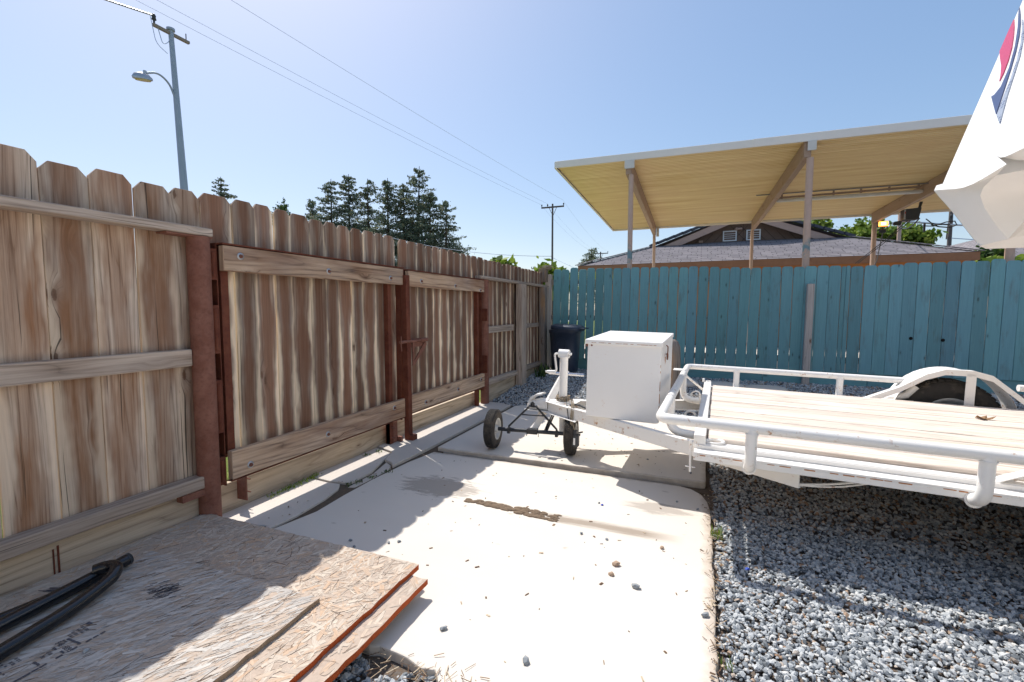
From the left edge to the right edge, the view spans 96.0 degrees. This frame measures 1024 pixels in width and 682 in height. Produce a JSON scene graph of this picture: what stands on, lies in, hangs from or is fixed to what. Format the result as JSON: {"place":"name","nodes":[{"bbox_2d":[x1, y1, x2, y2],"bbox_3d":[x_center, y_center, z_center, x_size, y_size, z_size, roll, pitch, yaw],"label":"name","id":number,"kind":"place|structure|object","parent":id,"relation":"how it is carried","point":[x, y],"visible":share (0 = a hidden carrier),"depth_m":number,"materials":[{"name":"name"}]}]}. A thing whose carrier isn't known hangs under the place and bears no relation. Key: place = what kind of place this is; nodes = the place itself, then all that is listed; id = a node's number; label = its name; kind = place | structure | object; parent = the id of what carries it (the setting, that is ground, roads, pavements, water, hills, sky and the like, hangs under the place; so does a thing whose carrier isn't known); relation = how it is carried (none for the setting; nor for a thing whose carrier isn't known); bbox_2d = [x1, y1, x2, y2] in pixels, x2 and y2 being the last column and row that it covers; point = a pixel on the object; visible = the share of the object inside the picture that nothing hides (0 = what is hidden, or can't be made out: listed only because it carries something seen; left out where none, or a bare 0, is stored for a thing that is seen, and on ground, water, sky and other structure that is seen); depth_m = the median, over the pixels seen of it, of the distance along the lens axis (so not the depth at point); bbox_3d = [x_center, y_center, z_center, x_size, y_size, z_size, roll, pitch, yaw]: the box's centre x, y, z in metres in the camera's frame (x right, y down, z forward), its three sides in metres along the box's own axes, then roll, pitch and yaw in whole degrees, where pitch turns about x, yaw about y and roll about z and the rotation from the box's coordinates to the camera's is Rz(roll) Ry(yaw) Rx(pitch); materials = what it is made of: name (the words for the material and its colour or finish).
{"place":"outdoors","nodes":[
{"label":"outdoors","id":0,"kind":"place"},
{"bbox_2d":[0,320,602,536],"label":"lawn","id":1,"kind":"structure","parent":0,"point":[227,457],"depth_m":3.81,"materials":[{"name":"green plant"}]},
{"bbox_2d":[489,254,517,266],"bbox_3d":[-0.209,-0.622,10.209,0.855,2.616,1.008,2,4,22],"label":"leafy tree","id":2,"kind":"object","parent":1,"relation":"on","point":[502,260],"visible":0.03,"depth_m":9.99,"materials":[{"name":"green plant"}]},
{"bbox_2d":[534,256,578,324],"bbox_3d":[0.847,-0.569,10.025,1.087,2.536,1.163,-2,4,-23],"label":"leafy tree","id":3,"kind":"object","parent":1,"relation":"on","point":[554,265],"visible":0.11,"depth_m":9.76,"materials":[{"name":"green plant"}]},
{"bbox_2d":[569,247,603,306],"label":"conifer tree","id":4,"kind":"object","parent":1,"relation":"on","point":[592,256],"visible":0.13,"depth_m":53.46,"materials":[{"name":"green plant"}]},
{"bbox_2d":[0,0,1021,309],"label":"sky","id":5,"kind":"structure","parent":0,"point":[530,86],"materials":[{"name":"blue"}]},
{"bbox_2d":[332,310,1023,681],"bbox_3d":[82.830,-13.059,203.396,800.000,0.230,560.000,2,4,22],"label":"ground","id":6,"kind":"structure","parent":0,"point":[379,664],"depth_m":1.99,"materials":[{"name":"grey gravel"}]},
{"bbox_2d":[0,144,221,596],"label":"wooden fence","id":7,"kind":"object","parent":6,"relation":"on","point":[109,436],"visible":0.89,"depth_m":2.10,"materials":[{"name":"brown wood"}]},
{"bbox_2d":[198,193,405,513],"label":"gate","id":8,"kind":"structure","parent":7,"relation":"attached to","point":[307,327],"depth_m":3.13,"materials":[{"name":"wood"}]},
{"bbox_2d":[131,13,189,189],"bbox_3d":[-11.097,-4.983,14.879,0.298,10.475,1.771,2,4,22],"label":"street light","id":9,"kind":"object","parent":6,"relation":"on","point":[144,76],"visible":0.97,"depth_m":14.96,"materials":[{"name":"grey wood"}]},
{"bbox_2d":[105,0,151,15],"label":"power line","id":10,"kind":"object","parent":9,"relation":"attached to","point":[129,7],"visible":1,"depth_m":13.74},
{"bbox_2d":[211,177,237,203],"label":"conifer tree","id":11,"kind":"object","parent":6,"relation":"on","point":[224,193],"visible":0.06,"depth_m":62.07,"materials":[{"name":"green plant"}]},
{"bbox_2d":[271,197,290,215],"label":"leafy tree","id":12,"kind":"object","parent":6,"relation":"on","point":[283,207],"visible":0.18,"depth_m":58.61,"materials":[{"name":"green plant"}]},
{"bbox_2d":[305,199,323,221],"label":"conifer tree","id":13,"kind":"object","parent":6,"relation":"on","point":[311,205],"visible":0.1,"depth_m":58.40,"materials":[{"name":"green plant"}]},
{"bbox_2d":[308,181,350,228],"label":"conifer tree","id":14,"kind":"object","parent":6,"relation":"on","point":[326,190],"visible":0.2,"depth_m":55.12,"materials":[{"name":"green plant"}]},
{"bbox_2d":[323,174,378,231],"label":"conifer tree","id":15,"kind":"object","parent":6,"relation":"on","point":[349,210],"visible":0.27,"depth_m":54.94,"materials":[{"name":"green plant"}]},
{"bbox_2d":[343,179,386,235],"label":"conifer tree","id":16,"kind":"object","parent":6,"relation":"on","point":[365,194],"visible":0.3,"depth_m":55.44,"materials":[{"name":"green plant"}]},
{"bbox_2d":[362,178,417,265],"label":"conifer tree","id":17,"kind":"object","parent":6,"relation":"on","point":[388,190],"visible":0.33,"depth_m":51.82,"materials":[{"name":"green plant"}]},
{"bbox_2d":[385,183,424,266],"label":"conifer tree","id":18,"kind":"object","parent":6,"relation":"on","point":[401,193],"visible":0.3,"depth_m":52.31,"materials":[{"name":"green plant"}]},
{"bbox_2d":[385,166,463,253],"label":"conifer tree","id":19,"kind":"object","parent":6,"relation":"on","point":[413,180],"visible":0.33,"depth_m":52.26,"materials":[{"name":"green plant"}]},
{"bbox_2d":[407,190,457,251],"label":"conifer tree","id":20,"kind":"object","parent":6,"relation":"on","point":[428,199],"visible":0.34,"depth_m":50.05,"materials":[{"name":"green plant"}]},
{"bbox_2d":[425,200,475,254],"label":"conifer tree","id":21,"kind":"object","parent":6,"relation":"on","point":[444,225],"visible":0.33,"depth_m":50.71,"materials":[{"name":"green plant"}]},
{"bbox_2d":[274,405,708,528],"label":"joint soil","id":22,"kind":"structure","parent":6,"relation":"on","point":[340,492],"depth_m":3.14,"materials":[{"name":"soil"}]},
{"bbox_2d":[222,478,339,528],"bbox_3d":[-1.400,1.065,2.917,0.420,0.120,0.680,2,4,22],"label":"curb strip","id":23,"kind":"object","parent":22,"relation":"on","point":[266,511],"visible":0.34,"depth_m":2.85,"materials":[{"name":"concrete"}]},
{"bbox_2d":[266,472,321,497],"bbox_3d":[-1.469,0.974,3.146,0.102,0.017,0.490,2,4,22],"label":"moss","id":24,"kind":"object","parent":23,"relation":"on","point":[294,485],"visible":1,"depth_m":3.12,"materials":[{"name":"green plant"}]},
{"bbox_2d":[312,448,390,484],"bbox_3d":[-1.157,1.016,3.594,0.360,0.120,0.756,2,4,22],"label":"curb strip","id":25,"kind":"object","parent":22,"relation":"on","point":[358,468],"visible":0.52,"depth_m":3.46,"materials":[{"name":"concrete"}]},
{"bbox_2d":[346,449,392,486],"bbox_3d":[-1.050,0.949,3.527,0.304,0.034,0.785,0,4,-7],"label":"moss","id":26,"kind":"object","parent":25,"relation":"on","point":[361,480],"visible":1,"depth_m":3.31,"materials":[{"name":"green plant"}]},
{"bbox_2d":[348,463,390,487],"bbox_3d":[-1.009,1.040,3.392,0.102,0.120,0.522,1,4,14],"label":"curb strip","id":27,"kind":"object","parent":22,"relation":"on","point":[381,469],"visible":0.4,"depth_m":3.38,"materials":[{"name":"concrete"}]},
{"bbox_2d":[378,402,509,467],"bbox_3d":[-0.638,0.926,4.762,0.440,0.120,2.478,2,4,22],"label":"curb strip","id":28,"kind":"object","parent":22,"relation":"on","point":[435,434],"visible":0.53,"depth_m":4.46,"materials":[{"name":"concrete"}]},
{"bbox_2d":[475,257,548,403],"bbox_3d":[0.107,-0.149,6.871,0.171,1.939,2.680,2,4,22],"label":"wooden fence","id":29,"kind":"object","parent":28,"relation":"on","point":[514,325],"visible":0.88,"depth_m":6.68,"materials":[{"name":"brown wood"}]},
{"bbox_2d":[397,239,484,440],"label":"gate","id":30,"kind":"structure","parent":29,"relation":"attached to","point":[440,342],"depth_m":4.83,"materials":[{"name":"wood"}]},
{"bbox_2d":[539,265,553,281],"bbox_3d":[0.608,-1.170,7.980,0.272,0.301,0.139,2,4,22],"label":"post stub","id":31,"kind":"object","parent":29,"relation":"attached to","point":[544,269],"visible":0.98,"depth_m":7.95,"materials":[{"name":"brown wood"}]},
{"bbox_2d":[275,452,718,681],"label":"slab","id":32,"kind":"structure","parent":6,"relation":"on","point":[579,625],"depth_m":2.15,"materials":[{"name":"concrete"}]},
{"bbox_2d":[275,425,730,681],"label":"litter","id":33,"kind":"object","parent":32,"relation":"on","point":[601,583],"visible":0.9,"depth_m":1.74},
{"bbox_2d":[464,498,561,521],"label":"dried mud","id":34,"kind":"structure","parent":32,"relation":"on","point":[534,513],"depth_m":2.77,"materials":[{"name":"brown soil"}]},
{"bbox_2d":[523,655,528,665],"bbox_3d":[0.048,1.096,1.583,0.024,0.019,0.035,0,4,-5],"label":"loose stone","id":35,"kind":"object","parent":32,"relation":"on","point":[525,660],"visible":1,"depth_m":1.57,"materials":[{"name":"grey stone"}]},
{"bbox_2d":[612,561,619,565],"bbox_3d":[0.493,1.053,2.179,0.040,0.020,0.027,0,4,2],"label":"loose stone","id":36,"kind":"object","parent":32,"relation":"on","point":[615,563],"visible":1,"depth_m":2.17,"materials":[{"name":"brown stone"}]},
{"bbox_2d":[631,583,639,588],"bbox_3d":[0.537,1.065,2.004,0.038,0.019,0.026,2,4,21],"label":"loose stone","id":37,"kind":"object","parent":32,"relation":"on","point":[635,585],"visible":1,"depth_m":2.00,"materials":[{"name":"grey stone"}]},
{"bbox_2d":[701,612,708,616],"bbox_3d":[0.762,1.081,1.818,0.037,0.017,0.021,-1,4,-18],"label":"loose stone","id":38,"kind":"object","parent":32,"relation":"on","point":[704,614],"visible":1,"depth_m":1.81,"materials":[{"name":"grey stone"}]},
{"bbox_2d":[534,362,551,377],"bbox_3d":[0.500,0.458,7.431,0.389,0.209,0.578,2,4,22],"label":"weed tuft","id":39,"kind":"object","parent":6,"relation":"on","point":[541,373],"visible":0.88,"depth_m":7.39,"materials":[{"name":"green plant"}]},
{"bbox_2d":[546,274,552,366],"bbox_3d":[0.654,-0.323,8.194,0.100,1.700,0.100,2,4,22],"label":"wooden post","id":40,"kind":"object","parent":6,"relation":"on","point":[549,302],"visible":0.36,"depth_m":8.14,"materials":[{"name":"brown wood"}]},
{"bbox_2d":[549,323,588,372],"bbox_3d":[0.933,0.111,7.657,0.607,0.796,0.536,2,4,22],"label":"trash can","id":41,"kind":"object","parent":6,"relation":"on","point":[565,336],"visible":0.92,"depth_m":7.47,"materials":[{"name":"plastic"}]},
{"bbox_2d":[438,405,705,488],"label":"slab back","id":42,"kind":"structure","parent":6,"relation":"on","point":[530,449],"depth_m":3.82,"materials":[{"name":"concrete"}]},
{"bbox_2d":[483,371,583,454],"bbox_3d":[0.217,0.585,3.989,0.791,0.648,0.629,1,4,16],"label":"trailer dolly","id":43,"kind":"object","parent":42,"relation":"on","point":[493,428],"visible":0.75,"depth_m":3.84,"materials":[{"name":"black paint"}]},
{"bbox_2d":[670,339,680,398],"bbox_3d":[1.887,0.390,5.481,0.220,0.830,0.173,2,4,22],"label":"timber stump","id":44,"kind":"object","parent":6,"relation":"on","point":[676,358],"visible":0.33,"depth_m":5.39,"materials":[{"name":"grey wood"}]},
{"bbox_2d":[686,379,697,386],"bbox_3d":[2.544,0.610,6.743,0.340,0.051,0.440,2,4,22],"label":"stepping stone","id":45,"kind":"object","parent":6,"relation":"on","point":[689,383],"visible":0.29,"depth_m":6.55,"materials":[{"name":"stone"}]},
{"bbox_2d":[710,524,723,539],"bbox_3d":[1.093,1.011,2.455,0.069,0.079,0.084,2,4,22],"label":"weed tuft","id":46,"kind":"object","parent":6,"relation":"on","point":[719,532],"visible":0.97,"depth_m":2.46,"materials":[{"name":"green plant"}]},
{"bbox_2d":[703,381,744,387],"bbox_3d":[2.988,0.627,6.509,0.540,0.051,0.500,2,4,22],"label":"stepping stone","id":47,"kind":"object","parent":6,"relation":"on","point":[720,383],"visible":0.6,"depth_m":6.46,"materials":[{"name":"stone"}]},
{"bbox_2d":[718,652,732,671],"bbox_3d":[0.727,1.090,1.568,0.052,0.047,0.060,2,4,22],"label":"weed tuft","id":48,"kind":"object","parent":6,"relation":"on","point":[725,663],"visible":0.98,"depth_m":1.57,"materials":[{"name":"green plant"}]},
{"bbox_2d":[745,385,787,390],"bbox_3d":[3.451,0.646,6.268,0.520,0.051,0.440,2,4,22],"label":"stepping stone","id":49,"kind":"object","parent":6,"relation":"on","point":[770,387],"visible":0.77,"depth_m":6.21,"materials":[{"name":"stone"}]},
{"bbox_2d":[524,331,1023,507],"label":"utility trailer","id":50,"kind":"object","parent":6,"relation":"on","point":[926,431],"visible":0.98,"depth_m":2.99,"materials":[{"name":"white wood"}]},
{"bbox_2d":[975,415,995,419],"bbox_3d":[3.159,0.509,3.083,0.109,0.029,0.068,0,4,-1],"label":"dry leaf","id":51,"kind":"object","parent":50,"relation":"on","point":[984,417],"visible":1,"depth_m":3.08,"materials":[{"name":"brown plant"}]},
{"bbox_2d":[575,215,984,347],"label":"house","id":52,"kind":"structure","parent":6,"relation":"on","point":[777,244],"depth_m":14.54,"materials":[{"name":"concrete"}]},
{"bbox_2d":[909,221,962,225],"bbox_3d":[17.983,-4.300,16.691,11.008,0.608,0.055,-1,4,-18],"label":"power line","id":53,"kind":"object","parent":52,"relation":"attached to","point":[935,223],"visible":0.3,"depth_m":15.41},
{"bbox_2d":[551,259,1023,394],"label":"teal fence","id":54,"kind":"object","parent":6,"relation":"on","point":[899,347],"visible":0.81,"depth_m":6.59,"materials":[{"name":"paint"}]},
{"bbox_2d":[801,284,814,384],"bbox_3d":[4.262,-0.071,6.639,0.105,1.496,0.090,2,4,22],"label":"wooden post","id":55,"kind":"object","parent":6,"relation":"on","point":[808,322],"visible":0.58,"depth_m":6.60,"materials":[{"name":"grey wood"}]},
{"bbox_2d":[793,219,833,231],"bbox_3d":[13.474,-3.102,21.093,3.143,6.042,2.999,0,4,-4],"label":"leafy tree","id":56,"kind":"object","parent":6,"relation":"on","point":[829,223],"visible":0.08,"depth_m":19.93,"materials":[{"name":"green plant"}]},
{"bbox_2d":[833,216,905,240],"bbox_3d":[15.692,-2.837,20.780,3.069,5.559,2.813,2,4,22],"label":"leafy tree","id":57,"kind":"object","parent":6,"relation":"on","point":[861,228],"visible":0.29,"depth_m":20.15,"materials":[{"name":"green plant"}]},
{"bbox_2d":[888,221,947,245],"bbox_3d":[17.012,-2.631,19.962,2.522,5.262,1.931,2,4,22],"label":"leafy tree","id":58,"kind":"object","parent":6,"relation":"on","point":[915,233],"visible":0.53,"depth_m":19.18,"materials":[{"name":"green plant"}]},
{"bbox_2d":[946,212,952,245],"bbox_3d":[21.851,-3.923,23.111,0.253,7.400,2.616,3,5,40],"label":"utility pole","id":59,"kind":"object","parent":6,"relation":"on","point":[949,235],"visible":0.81,"depth_m":23.06,"materials":[{"name":"grey wood"}]},
{"bbox_2d":[945,245,1004,293],"bbox_3d":[15.781,-1.555,15.847,1.817,3.688,1.987,2,4,22],"label":"leafy tree","id":60,"kind":"object","parent":6,"relation":"on","point":[991,253],"visible":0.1,"depth_m":15.23,"materials":[{"name":"green plant"}]},
{"bbox_2d":[934,0,1023,248],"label":"camper","id":61,"kind":"object","parent":6,"relation":"on","point":[979,191],"visible":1,"depth_m":2.76,"materials":[{"name":"white plastic"}]},
{"bbox_2d":[976,254,1023,281],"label":"leafy tree","id":62,"kind":"object","parent":6,"relation":"on","point":[990,258],"visible":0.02,"depth_m":14.34,"materials":[{"name":"green plant"}]},
{"bbox_2d":[584,345,983,371],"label":"neighbour paving","id":63,"kind":"structure","parent":0,"point":[745,364],"depth_m":10.66,"materials":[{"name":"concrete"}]},
{"bbox_2d":[554,114,1015,353],"bbox_3d":[6.026,-1.341,9.235,9.042,3.785,5.850,2,4,22],"label":"carport","id":64,"kind":"object","parent":63,"relation":"on","point":[655,191],"visible":0.68,"depth_m":8.31,"materials":[{"name":"paint"}]},
{"bbox_2d":[756,182,928,202],"bbox_3d":[6.456,-2.914,9.110,2.931,0.186,0.250,2,4,21],"label":"tube light","id":65,"kind":"object","parent":64,"relation":"attached to","point":[816,197],"visible":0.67,"depth_m":9.03,"materials":[{"name":"paint"}]},
{"bbox_2d":[875,221,901,264],"bbox_3d":[8.826,-2.236,10.860,0.500,1.155,0.212,2,4,22],"label":"floodlight","id":66,"kind":"object","parent":64,"relation":"hanging from","point":[882,224],"visible":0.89,"depth_m":10.79,"materials":[{"name":"yellow"}]},
{"bbox_2d":[855,202,922,263],"bbox_3d":[8.428,-2.419,10.401,0.346,1.226,1.220,-3,5,-33],"label":"speaker box","id":67,"kind":"object","parent":64,"relation":"hanging from","point":[911,214],"visible":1,"depth_m":9.96,"materials":[{"name":"plastic"}]},
{"bbox_2d":[923,218,956,231],"bbox_3d":[9.935,-2.707,10.696,0.633,0.308,0.043,2,4,22],"label":"cable loop","id":68,"kind":"object","parent":64,"relation":"hanging from","point":[924,226],"visible":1,"depth_m":10.71,"materials":[{"name":"plastic"}]},
{"bbox_2d":[927,240,1023,331],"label":"house","id":69,"kind":"structure","parent":0,"point":[973,244],"depth_m":19.61,"materials":[{"name":"concrete"}]},
{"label":"patio","id":70,"kind":"structure","parent":0,"visible":0},
{"bbox_2d":[296,575,427,681],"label":"strand board","id":71,"kind":"object","parent":70,"relation":"on","point":[343,653],"visible":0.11,"depth_m":1.62,"materials":[{"name":"brown wood"}]},
{"bbox_2d":[0,514,418,681],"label":"strand board","id":72,"kind":"object","parent":71,"relation":"on","point":[351,588],"visible":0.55,"depth_m":1.96,"materials":[{"name":"brown wood"}]},
{"bbox_2d":[0,551,319,681],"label":"strand board","id":73,"kind":"object","parent":72,"relation":"on","point":[151,616],"visible":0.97,"depth_m":1.59,"materials":[{"name":"brown wood"}]},
{"bbox_2d":[0,553,133,660],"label":"hose","id":74,"kind":"object","parent":73,"relation":"on","point":[103,576],"visible":1,"depth_m":1.66,"materials":[{"name":"plastic"}]},
{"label":"sidewalk","id":75,"kind":"structure","parent":0,"visible":0},
{"bbox_2d":[541,203,563,262],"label":"utility pole","id":76,"kind":"object","parent":75,"relation":"on","point":[552,207],"visible":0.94,"depth_m":41.09,"materials":[{"name":"grey wood"}]},
{"bbox_2d":[136,0,540,204],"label":"power line","id":77,"kind":"object","parent":76,"relation":"attached to","point":[311,90],"visible":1,"depth_m":18.90,"materials":[{"name":"grey metal"}]},
{"bbox_2d":[158,0,534,197],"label":"power line","id":78,"kind":"object","parent":76,"relation":"attached to","point":[334,94],"visible":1,"depth_m":19.29,"materials":[{"name":"grey metal"}]},
{"bbox_2d":[232,0,560,198],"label":"power line","id":79,"kind":"object","parent":76,"relation":"attached to","point":[370,85],"visible":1,"depth_m":18.79,"materials":[{"name":"grey metal"}]},
{"bbox_2d":[394,238,522,255],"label":"power line","id":80,"kind":"object","parent":76,"relation":"attached to","point":[468,251],"visible":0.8,"depth_m":44.14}
]}

